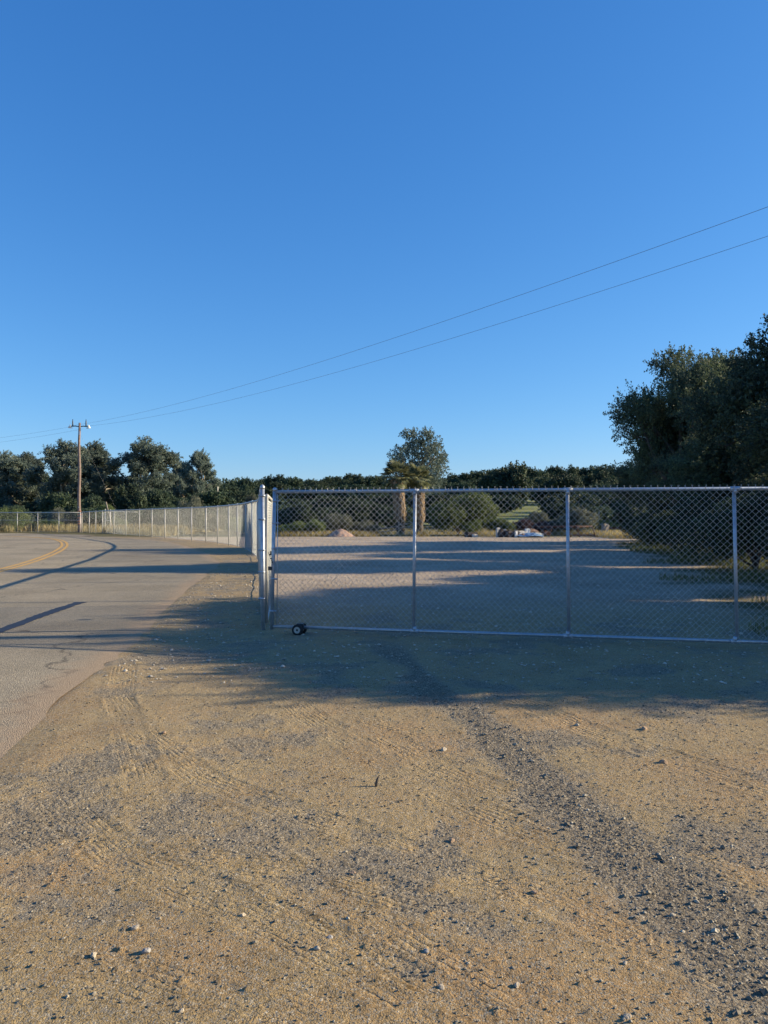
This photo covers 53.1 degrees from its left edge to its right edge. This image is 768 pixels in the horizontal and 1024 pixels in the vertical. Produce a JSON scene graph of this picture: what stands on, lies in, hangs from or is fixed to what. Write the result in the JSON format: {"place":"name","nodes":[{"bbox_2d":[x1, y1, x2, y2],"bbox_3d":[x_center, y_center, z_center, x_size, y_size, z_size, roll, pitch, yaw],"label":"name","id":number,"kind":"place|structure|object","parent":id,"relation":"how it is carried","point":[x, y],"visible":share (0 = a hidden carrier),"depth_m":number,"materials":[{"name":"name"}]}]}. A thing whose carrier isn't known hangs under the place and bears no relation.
{"place":"outdoors","nodes":[
{"label":"outdoors","id":0,"kind":"place"},
{"bbox_2d":[0,533,219,758],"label":"road","id":1,"kind":"structure","parent":0,"point":[128,591],"depth_m":13.42,"materials":[{"name":"grey asphalt"}]},
{"bbox_2d":[0,536,67,571],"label":"road marking","id":2,"kind":"object","parent":1,"relation":"on","point":[65,547],"visible":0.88,"depth_m":27.99,"materials":[{"name":"yellow paint"}]},
{"bbox_2d":[0,602,85,632],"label":"tar seal","id":3,"kind":"object","parent":1,"relation":"on","point":[28,620],"visible":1,"depth_m":11.65,"materials":[{"name":"black asphalt"}]},
{"bbox_2d":[0,522,224,535],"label":"dry grass","id":4,"kind":"structure","parent":0,"point":[136,529],"depth_m":69.13,"materials":[{"name":"beige plant"}]},
{"bbox_2d":[0,497,767,1023],"bbox_3d":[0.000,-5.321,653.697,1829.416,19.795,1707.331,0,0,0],"label":"ground","id":5,"kind":"structure","parent":0,"point":[524,1003],"depth_m":4.14,"materials":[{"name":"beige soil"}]},
{"bbox_2d":[0,507,30,531],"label":"bush","id":6,"kind":"object","parent":5,"relation":"on","point":[23,520],"visible":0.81,"depth_m":72.39,"materials":[{"name":"green plant"}]},
{"bbox_2d":[0,450,39,507],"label":"eucalyptus tree","id":7,"kind":"object","parent":5,"relation":"on","point":[12,469],"visible":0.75,"depth_m":127.19,"materials":[{"name":"green plant"}]},
{"bbox_2d":[16,500,41,511],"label":"oak tree","id":8,"kind":"object","parent":5,"relation":"on","point":[30,506],"visible":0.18,"depth_m":127.04,"materials":[{"name":"green plant"}]},
{"bbox_2d":[8,451,51,505],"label":"eucalyptus tree","id":9,"kind":"object","parent":5,"relation":"on","point":[31,496],"visible":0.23,"depth_m":133.69,"materials":[{"name":"green plant"}]},
{"bbox_2d":[0,512,80,532],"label":"chain link fence","id":10,"kind":"object","parent":5,"relation":"on","point":[37,526],"visible":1,"depth_m":69.79,"materials":[{"name":"metal"}]},
{"bbox_2d":[34,519,63,528],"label":"bush","id":11,"kind":"object","parent":5,"relation":"on","point":[47,522],"visible":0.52,"depth_m":74.47,"materials":[{"name":"green plant"}]},
{"bbox_2d":[47,507,66,522],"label":"bush","id":12,"kind":"object","parent":5,"relation":"on","point":[54,515],"visible":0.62,"depth_m":77.62,"materials":[{"name":"green plant"}]},
{"bbox_2d":[36,491,83,511],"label":"oak tree","id":13,"kind":"object","parent":5,"relation":"on","point":[55,500],"visible":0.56,"depth_m":111.91,"materials":[{"name":"green plant"}]},
{"bbox_2d":[21,438,106,507],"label":"eucalyptus tree","id":14,"kind":"object","parent":5,"relation":"on","point":[62,461],"visible":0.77,"depth_m":118.40,"materials":[{"name":"green plant"}]},
{"bbox_2d":[68,419,89,531],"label":"utility pole","id":15,"kind":"object","parent":5,"relation":"on","point":[79,426],"visible":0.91,"depth_m":69.91,"materials":[{"name":"brown wood"}]},
{"bbox_2d":[73,207,766,425],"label":"power line","id":16,"kind":"object","parent":15,"relation":"attached to","point":[490,305],"visible":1,"depth_m":26.49,"materials":[{"name":"black metal"}]},
{"bbox_2d":[92,236,766,425],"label":"power line","id":17,"kind":"object","parent":15,"relation":"attached to","point":[483,328],"visible":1,"depth_m":29.75,"materials":[{"name":"black metal"}]},
{"bbox_2d":[68,507,99,525],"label":"bush","id":18,"kind":"object","parent":5,"relation":"on","point":[85,520],"visible":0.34,"depth_m":78.36,"materials":[{"name":"green plant"}]},
{"bbox_2d":[81,494,105,509],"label":"oak tree","id":19,"kind":"object","parent":5,"relation":"on","point":[93,501],"visible":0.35,"depth_m":89.18,"materials":[{"name":"green plant"}]},
{"bbox_2d":[70,438,121,504],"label":"eucalyptus tree","id":20,"kind":"object","parent":5,"relation":"on","point":[99,454],"visible":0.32,"depth_m":124.72,"materials":[{"name":"green plant"}]},
{"bbox_2d":[87,512,133,527],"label":"bush","id":21,"kind":"object","parent":5,"relation":"on","point":[92,521],"visible":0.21,"depth_m":76.95,"materials":[{"name":"green plant"}]},
{"bbox_2d":[114,483,147,514],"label":"oak tree","id":22,"kind":"object","parent":5,"relation":"on","point":[129,497],"visible":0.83,"depth_m":91.04,"materials":[{"name":"green plant"}]},
{"bbox_2d":[105,435,183,495],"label":"eucalyptus tree","id":23,"kind":"object","parent":5,"relation":"on","point":[143,459],"visible":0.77,"depth_m":120.99,"materials":[{"name":"green plant"}]},
{"bbox_2d":[131,506,170,524],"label":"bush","id":24,"kind":"object","parent":5,"relation":"on","point":[147,518],"visible":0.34,"depth_m":80.85,"materials":[{"name":"green plant"}]},
{"bbox_2d":[146,489,173,508],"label":"oak tree","id":25,"kind":"object","parent":5,"relation":"on","point":[156,498],"visible":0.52,"depth_m":94.63,"materials":[{"name":"green plant"}]},
{"bbox_2d":[151,510,184,525],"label":"bush","id":26,"kind":"object","parent":5,"relation":"on","point":[168,518],"visible":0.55,"depth_m":71.49,"materials":[{"name":"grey plant"}]},
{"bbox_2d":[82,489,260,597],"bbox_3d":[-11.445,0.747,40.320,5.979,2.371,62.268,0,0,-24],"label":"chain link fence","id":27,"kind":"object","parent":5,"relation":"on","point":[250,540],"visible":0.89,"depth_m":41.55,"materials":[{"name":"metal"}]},
{"bbox_2d":[168,461,194,500],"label":"eucalyptus tree","id":28,"kind":"object","parent":5,"relation":"on","point":[174,489],"visible":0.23,"depth_m":148.66,"materials":[{"name":"green plant"}]},
{"bbox_2d":[177,495,205,530],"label":"bush","id":29,"kind":"object","parent":5,"relation":"on","point":[192,503],"visible":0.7,"depth_m":65.58,"materials":[{"name":"green plant"}]},
{"bbox_2d":[124,548,267,663],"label":"gravel","id":30,"kind":"structure","parent":5,"relation":"on","point":[213,605],"depth_m":12.48,"materials":[{"name":"grey gravel"}]},
{"bbox_2d":[175,447,222,499],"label":"eucalyptus tree","id":31,"kind":"object","parent":5,"relation":"on","point":[199,461],"visible":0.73,"depth_m":144.84,"materials":[{"name":"green plant"}]},
{"bbox_2d":[187,488,236,507],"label":"oak tree","id":32,"kind":"object","parent":5,"relation":"on","point":[211,497],"visible":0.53,"depth_m":122.05,"materials":[{"name":"green plant"}]},
{"bbox_2d":[196,512,227,532],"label":"bush","id":33,"kind":"object","parent":5,"relation":"on","point":[210,520],"visible":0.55,"depth_m":67.11,"materials":[{"name":"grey plant"}]},
{"bbox_2d":[215,484,248,495],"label":"oak tree","id":34,"kind":"object","parent":5,"relation":"on","point":[233,488],"visible":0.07,"depth_m":166.77,"materials":[{"name":"green plant"}]},
{"bbox_2d":[223,516,248,533],"bbox_3d":[-11.534,1.204,60.033,2.103,1.934,2.537,0,0,-15],"label":"bush","id":35,"kind":"object","parent":5,"relation":"on","point":[232,524],"visible":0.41,"depth_m":59.63,"materials":[{"name":"green plant"}]},
{"bbox_2d":[224,490,258,503],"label":"oak tree","id":36,"kind":"object","parent":5,"relation":"on","point":[238,498],"visible":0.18,"depth_m":138.67,"materials":[{"name":"green plant"}]},
{"bbox_2d":[235,476,261,491],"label":"oak tree","id":37,"kind":"object","parent":5,"relation":"on","point":[243,484],"visible":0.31,"depth_m":206.66,"materials":[{"name":"green plant"}]},
{"bbox_2d":[258,484,264,629],"bbox_3d":[-1.662,0.761,10.447,0.096,2.272,0.068,0,0,0],"label":"gate post","id":38,"kind":"object","parent":5,"relation":"on","point":[262,514],"visible":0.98,"depth_m":10.42,"materials":[{"name":"metal"}]},
{"bbox_2d":[265,494,272,622],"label":"walk gate","id":39,"kind":"structure","parent":38,"relation":"attached to","point":[268,524],"depth_m":10.50,"materials":[{"name":"metal"}]},
{"bbox_2d":[255,481,287,498],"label":"oak tree","id":40,"kind":"object","parent":5,"relation":"on","point":[269,490],"visible":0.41,"depth_m":168.92,"materials":[{"name":"green plant"}]},
{"bbox_2d":[263,474,284,488],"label":"oak tree","id":41,"kind":"object","parent":5,"relation":"on","point":[271,479],"visible":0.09,"depth_m":213.36,"materials":[{"name":"green plant"}]},
{"bbox_2d":[278,476,305,487],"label":"oak tree","id":42,"kind":"object","parent":5,"relation":"on","point":[293,482],"visible":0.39,"depth_m":204.57,"materials":[{"name":"green plant"}]},
{"bbox_2d":[276,521,310,535],"bbox_3d":[-6.876,1.362,58.009,2.965,1.481,2.105,0,0,-18],"label":"bush","id":43,"kind":"object","parent":5,"relation":"on","point":[293,526],"visible":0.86,"depth_m":57.58,"materials":[{"name":"green plant"}]},
{"bbox_2d":[276,501,319,524],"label":"oak tree","id":44,"kind":"object","parent":5,"relation":"on","point":[298,513],"visible":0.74,"depth_m":79.94,"materials":[{"name":"green plant"}]},
{"bbox_2d":[297,484,329,500],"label":"oak tree","id":45,"kind":"object","parent":5,"relation":"on","point":[313,487],"visible":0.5,"depth_m":165.13,"materials":[{"name":"green plant"}]},
{"bbox_2d":[306,518,326,533],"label":"bush","id":46,"kind":"object","parent":5,"relation":"on","point":[321,526],"visible":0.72,"depth_m":57.96,"materials":[{"name":"green plant"}]},
{"bbox_2d":[306,479,336,487],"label":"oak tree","id":47,"kind":"object","parent":5,"relation":"on","point":[323,482],"visible":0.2,"depth_m":204.94,"materials":[{"name":"green plant"}]},
{"bbox_2d":[317,512,354,531],"bbox_3d":[-3.929,1.094,60.104,3.413,2.244,3.513,0,0,-7],"label":"bush","id":48,"kind":"object","parent":5,"relation":"on","point":[342,524],"visible":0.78,"depth_m":59.26,"materials":[{"name":"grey plant"}]},
{"bbox_2d":[320,475,351,486],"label":"oak tree","id":49,"kind":"object","parent":5,"relation":"on","point":[339,481],"visible":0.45,"depth_m":212.74,"materials":[{"name":"green plant"}]},
{"bbox_2d":[307,494,366,509],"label":"oak tree","id":50,"kind":"object","parent":5,"relation":"on","point":[332,501],"visible":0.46,"depth_m":115.33,"materials":[{"name":"green plant"}]},
{"bbox_2d":[327,529,355,536],"bbox_3d":[-3.202,1.543,56.494,2.354,0.627,1.883,0,0,0],"label":"dirt mound","id":51,"kind":"object","parent":5,"relation":"on","point":[343,533],"visible":0.75,"depth_m":55.98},
{"bbox_2d":[334,484,367,499],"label":"oak tree","id":52,"kind":"object","parent":5,"relation":"on","point":[352,487],"visible":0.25,"depth_m":162.25,"materials":[{"name":"green plant"}]},
{"bbox_2d":[339,501,371,528],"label":"oak tree","id":53,"kind":"object","parent":5,"relation":"on","point":[354,509],"visible":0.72,"depth_m":78.25,"materials":[{"name":"green plant"}]},
{"bbox_2d":[345,488,385,505],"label":"oak tree","id":54,"kind":"object","parent":5,"relation":"on","point":[354,496],"visible":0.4,"depth_m":135.37,"materials":[{"name":"green plant"}]},
{"bbox_2d":[352,519,379,533],"bbox_3d":[-1.438,1.330,59.605,1.900,1.591,2.676,0,0,-35],"label":"bush","id":55,"kind":"object","parent":5,"relation":"on","point":[367,526],"visible":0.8,"depth_m":59.19,"materials":[{"name":"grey plant"}]},
{"bbox_2d":[352,475,382,486],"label":"oak tree","id":56,"kind":"object","parent":5,"relation":"on","point":[371,480],"visible":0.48,"depth_m":212.53,"materials":[{"name":"green plant"}]},
{"bbox_2d":[361,500,390,526],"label":"oak tree","id":57,"kind":"object","parent":5,"relation":"on","point":[374,512],"visible":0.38,"depth_m":81.88,"materials":[{"name":"green plant"}]},
{"bbox_2d":[371,494,409,508],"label":"oak tree","id":58,"kind":"object","parent":5,"relation":"on","point":[388,503],"visible":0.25,"depth_m":113.83,"materials":[{"name":"green plant"}]},
{"bbox_2d":[376,507,412,528],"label":"oak tree","id":59,"kind":"object","parent":5,"relation":"on","point":[387,519],"visible":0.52,"depth_m":78.34,"materials":[{"name":"green plant"}]},
{"bbox_2d":[380,459,413,534],"bbox_3d":[1.100,-1.193,62.044,2.937,6.451,2.840,0,0,31],"label":"palm tree","id":60,"kind":"object","parent":5,"relation":"on","point":[396,481],"visible":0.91,"depth_m":61.65,"materials":[{"name":"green plant"}]},
{"bbox_2d":[382,426,450,498],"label":"eucalyptus tree","id":61,"kind":"object","parent":5,"relation":"on","point":[427,453],"visible":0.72,"depth_m":110.63,"materials":[{"name":"green plant"}]},
{"bbox_2d":[402,462,432,532],"bbox_3d":[2.810,-1.061,63.913,2.811,6.204,3.012,0,0,0],"label":"palm tree","id":62,"kind":"object","parent":5,"relation":"on","point":[416,481],"visible":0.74,"depth_m":63.61,"materials":[{"name":"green plant"}]},
{"bbox_2d":[424,492,459,507],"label":"oak tree","id":63,"kind":"object","parent":5,"relation":"on","point":[437,496],"visible":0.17,"depth_m":120.90,"materials":[{"name":"green plant"}]},
{"bbox_2d":[444,482,478,495],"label":"oak tree","id":64,"kind":"object","parent":5,"relation":"on","point":[466,485],"visible":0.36,"depth_m":160.38,"materials":[{"name":"green plant"}]},
{"bbox_2d":[447,472,475,484],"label":"oak tree","id":65,"kind":"object","parent":5,"relation":"on","point":[466,476],"visible":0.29,"depth_m":222.50,"materials":[{"name":"green plant"}]},
{"bbox_2d":[428,488,499,534],"bbox_3d":[6.071,0.313,60.094,6.379,4.433,4.530,0,0,-31],"label":"bush","id":66,"kind":"object","parent":5,"relation":"on","point":[474,503],"visible":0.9,"depth_m":59.12,"materials":[{"name":"green plant"}]},
{"bbox_2d":[460,518,481,531],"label":"bush","id":67,"kind":"object","parent":5,"relation":"on","point":[464,527],"visible":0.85,"depth_m":58.23,"materials":[{"name":"green plant"}]},
{"bbox_2d":[485,518,515,530],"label":"bush","id":68,"kind":"object","parent":5,"relation":"on","point":[500,524],"visible":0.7,"depth_m":60.53,"materials":[{"name":"green plant"}]},
{"bbox_2d":[477,460,534,508],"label":"oak tree","id":69,"kind":"object","parent":5,"relation":"on","point":[514,476],"visible":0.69,"depth_m":147.69,"materials":[{"name":"green plant"}]},
{"bbox_2d":[487,495,527,515],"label":"oak tree","id":70,"kind":"object","parent":5,"relation":"on","point":[504,506],"visible":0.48,"depth_m":120.64,"materials":[{"name":"green plant"}]},
{"bbox_2d":[268,484,767,644],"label":"rolling gate","id":71,"kind":"structure","parent":5,"relation":"on","point":[297,628],"depth_m":9.34,"materials":[{"name":"metal"}]},
{"bbox_2d":[512,518,535,530],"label":"bush","id":72,"kind":"object","parent":5,"relation":"on","point":[527,523],"visible":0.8,"depth_m":61.61,"materials":[{"name":"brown plant"}]},
{"bbox_2d":[525,466,541,479],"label":"oak tree","id":73,"kind":"object","parent":5,"relation":"on","point":[532,473],"visible":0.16,"depth_m":212.19,"materials":[{"name":"green plant"}]},
{"bbox_2d":[521,511,547,523],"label":"bush","id":74,"kind":"object","parent":5,"relation":"on","point":[534,517],"visible":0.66,"depth_m":69.43,"materials":[{"name":"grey plant"}]},
{"bbox_2d":[530,476,552,502],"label":"oak tree","id":75,"kind":"object","parent":5,"relation":"on","point":[542,480],"visible":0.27,"depth_m":182.13,"materials":[{"name":"green plant"}]},
{"bbox_2d":[545,465,566,478],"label":"oak tree","id":76,"kind":"object","parent":5,"relation":"on","point":[555,471],"visible":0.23,"depth_m":237.17,"materials":[{"name":"green plant"}]},
{"bbox_2d":[534,492,578,515],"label":"oak tree","id":77,"kind":"object","parent":5,"relation":"on","point":[561,497],"visible":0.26,"depth_m":111.30,"materials":[{"name":"green plant"}]},
{"bbox_2d":[543,502,574,520],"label":"oak tree","id":78,"kind":"object","parent":5,"relation":"on","point":[554,509],"visible":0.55,"depth_m":90.55,"materials":[{"name":"green plant"}]},
{"bbox_2d":[543,472,587,496],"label":"oak tree","id":79,"kind":"object","parent":5,"relation":"on","point":[562,481],"visible":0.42,"depth_m":169.21,"materials":[{"name":"green plant"}]},
{"bbox_2d":[535,525,595,536],"bbox_3d":[12.998,1.387,55.259,4.346,0.843,0.930,0,0,0],"label":"pipe frame","id":80,"kind":"object","parent":5,"relation":"on","point":[551,527],"visible":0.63,"depth_m":54.97,"materials":[{"name":"metal"}]},
{"bbox_2d":[557,506,600,533],"bbox_3d":[15.221,0.908,59.582,3.300,2.756,3.207,0,0,-18],"label":"bush","id":81,"kind":"object","parent":5,"relation":"on","point":[574,517],"visible":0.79,"depth_m":59.34,"materials":[{"name":"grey plant"}]},
{"bbox_2d":[569,487,602,507],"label":"oak tree","id":82,"kind":"object","parent":5,"relation":"on","point":[584,496],"visible":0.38,"depth_m":119.91,"materials":[{"name":"green plant"}]},
{"bbox_2d":[574,502,603,528],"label":"oak tree","id":83,"kind":"object","parent":5,"relation":"on","point":[591,508],"visible":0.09,"depth_m":78.35,"materials":[{"name":"green plant"}]},
{"bbox_2d":[578,480,615,498],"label":"oak tree","id":84,"kind":"object","parent":5,"relation":"on","point":[595,484],"visible":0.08,"depth_m":133.28,"materials":[{"name":"green plant"}]},
{"bbox_2d":[582,471,617,487],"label":"oak tree","id":85,"kind":"object","parent":5,"relation":"on","point":[587,479],"visible":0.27,"depth_m":173.72,"materials":[{"name":"green plant"}]},
{"bbox_2d":[589,464,615,474],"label":"oak tree","id":86,"kind":"object","parent":5,"relation":"on","point":[596,470],"visible":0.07,"depth_m":211.66,"materials":[{"name":"green plant"}]},
{"bbox_2d":[594,504,615,522],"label":"oak tree","id":87,"kind":"object","parent":5,"relation":"on","point":[607,512],"visible":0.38,"depth_m":83.33,"materials":[{"name":"green plant"}]},
{"bbox_2d":[601,495,625,510],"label":"oak tree","id":88,"kind":"object","parent":5,"relation":"on","point":[609,502],"visible":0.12,"depth_m":120.29,"materials":[{"name":"green plant"}]},
{"bbox_2d":[613,497,647,523],"bbox_3d":[19.978,0.278,61.945,2.828,3.739,2.544,0,0,37],"label":"oak tree","id":89,"kind":"object","parent":5,"relation":"on","point":[622,515],"visible":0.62,"depth_m":61.43,"materials":[{"name":"green plant"}]},
{"bbox_2d":[595,450,672,511],"bbox_3d":[16.876,-1.234,44.283,8.736,6.815,7.926,0,0,1],"label":"oak tree","id":90,"kind":"object","parent":5,"relation":"on","point":[626,481],"visible":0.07,"depth_m":44.13,"materials":[{"name":"green plant"}]},
{"bbox_2d":[620,510,661,545],"bbox_3d":[13.383,0.988,38.529,2.804,2.180,3.383,0,0,-42],"label":"bush","id":91,"kind":"object","parent":5,"relation":"on","point":[629,522],"visible":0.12,"depth_m":38.74,"materials":[{"name":"green plant"}]},
{"bbox_2d":[627,509,686,547],"bbox_3d":[12.352,0.969,33.125,3.549,2.170,3.448,0,0,12],"label":"bush","id":92,"kind":"object","parent":5,"relation":"on","point":[651,529],"visible":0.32,"depth_m":33.41,"materials":[{"name":"green plant"}]},
{"bbox_2d":[603,341,745,510],"bbox_3d":[13.854,-2.888,36.174,6.610,10.441,7.658,0,0,-35],"label":"oak tree","id":93,"kind":"object","parent":5,"relation":"on","point":[645,416],"visible":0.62,"depth_m":35.99,"materials":[{"name":"green plant"}]},
{"bbox_2d":[615,540,767,636],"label":"green weeds","id":94,"kind":"object","parent":5,"relation":"on","point":[639,547],"visible":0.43,"depth_m":22.10,"materials":[{"name":"green plant"}]},
{"bbox_2d":[640,430,766,511],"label":"oak tree","id":95,"kind":"object","parent":5,"relation":"on","point":[697,469],"visible":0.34,"depth_m":29.57,"materials":[{"name":"green plant"}]},
{"bbox_2d":[665,347,753,472],"bbox_3d":[17.002,-2.959,38.728,7.434,10.577,7.756,0,0,1],"label":"oak tree","id":96,"kind":"object","parent":5,"relation":"on","point":[731,352],"visible":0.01,"depth_m":37.30,"materials":[{"name":"green plant"}]},
{"bbox_2d":[658,491,767,559],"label":"bush","id":97,"kind":"object","parent":5,"relation":"on","point":[703,501],"visible":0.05,"depth_m":25.10,"materials":[{"name":"green plant"}]},
{"bbox_2d":[668,313,767,497],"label":"oak tree","id":98,"kind":"object","parent":5,"relation":"on","point":[732,403],"visible":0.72,"depth_m":24.75,"materials":[{"name":"green plant"}]},
{"bbox_2d":[672,492,767,567],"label":"bush","id":99,"kind":"object","parent":5,"relation":"on","point":[717,518],"visible":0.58,"depth_m":21.39,"materials":[{"name":"green plant"}]},
{"bbox_2d":[736,464,767,526],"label":"oak tree","id":100,"kind":"object","parent":5,"relation":"on","point":[761,480],"visible":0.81,"depth_m":20.36,"materials":[{"name":"green plant"}]},
{"bbox_2d":[751,505,767,564],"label":"bush","id":101,"kind":"object","parent":5,"relation":"on","point":[764,536],"visible":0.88,"depth_m":18.68,"materials":[{"name":"green plant"}]},
{"bbox_2d":[0,0,767,482],"label":"sky","id":102,"kind":"structure","parent":0,"point":[199,198],"materials":[{"name":"blue"}]},
{"bbox_2d":[253,527,617,536],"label":"dry grass","id":103,"kind":"structure","parent":0,"point":[325,533],"depth_m":57.81,"materials":[{"name":"beige plant"}]},
{"bbox_2d":[104,564,767,684],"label":"gravel","id":104,"kind":"structure","parent":0,"point":[343,646],"depth_m":11.38,"materials":[{"name":"grey gravel"}]},
{"bbox_2d":[358,645,767,1015],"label":"gravel","id":105,"kind":"structure","parent":0,"point":[737,1012],"depth_m":3.60,"materials":[{"name":"grey gravel"}]},
{"bbox_2d":[590,530,637,538],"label":"dry grass","id":106,"kind":"structure","parent":0,"point":[610,534],"depth_m":52.92,"materials":[{"name":"beige plant"}]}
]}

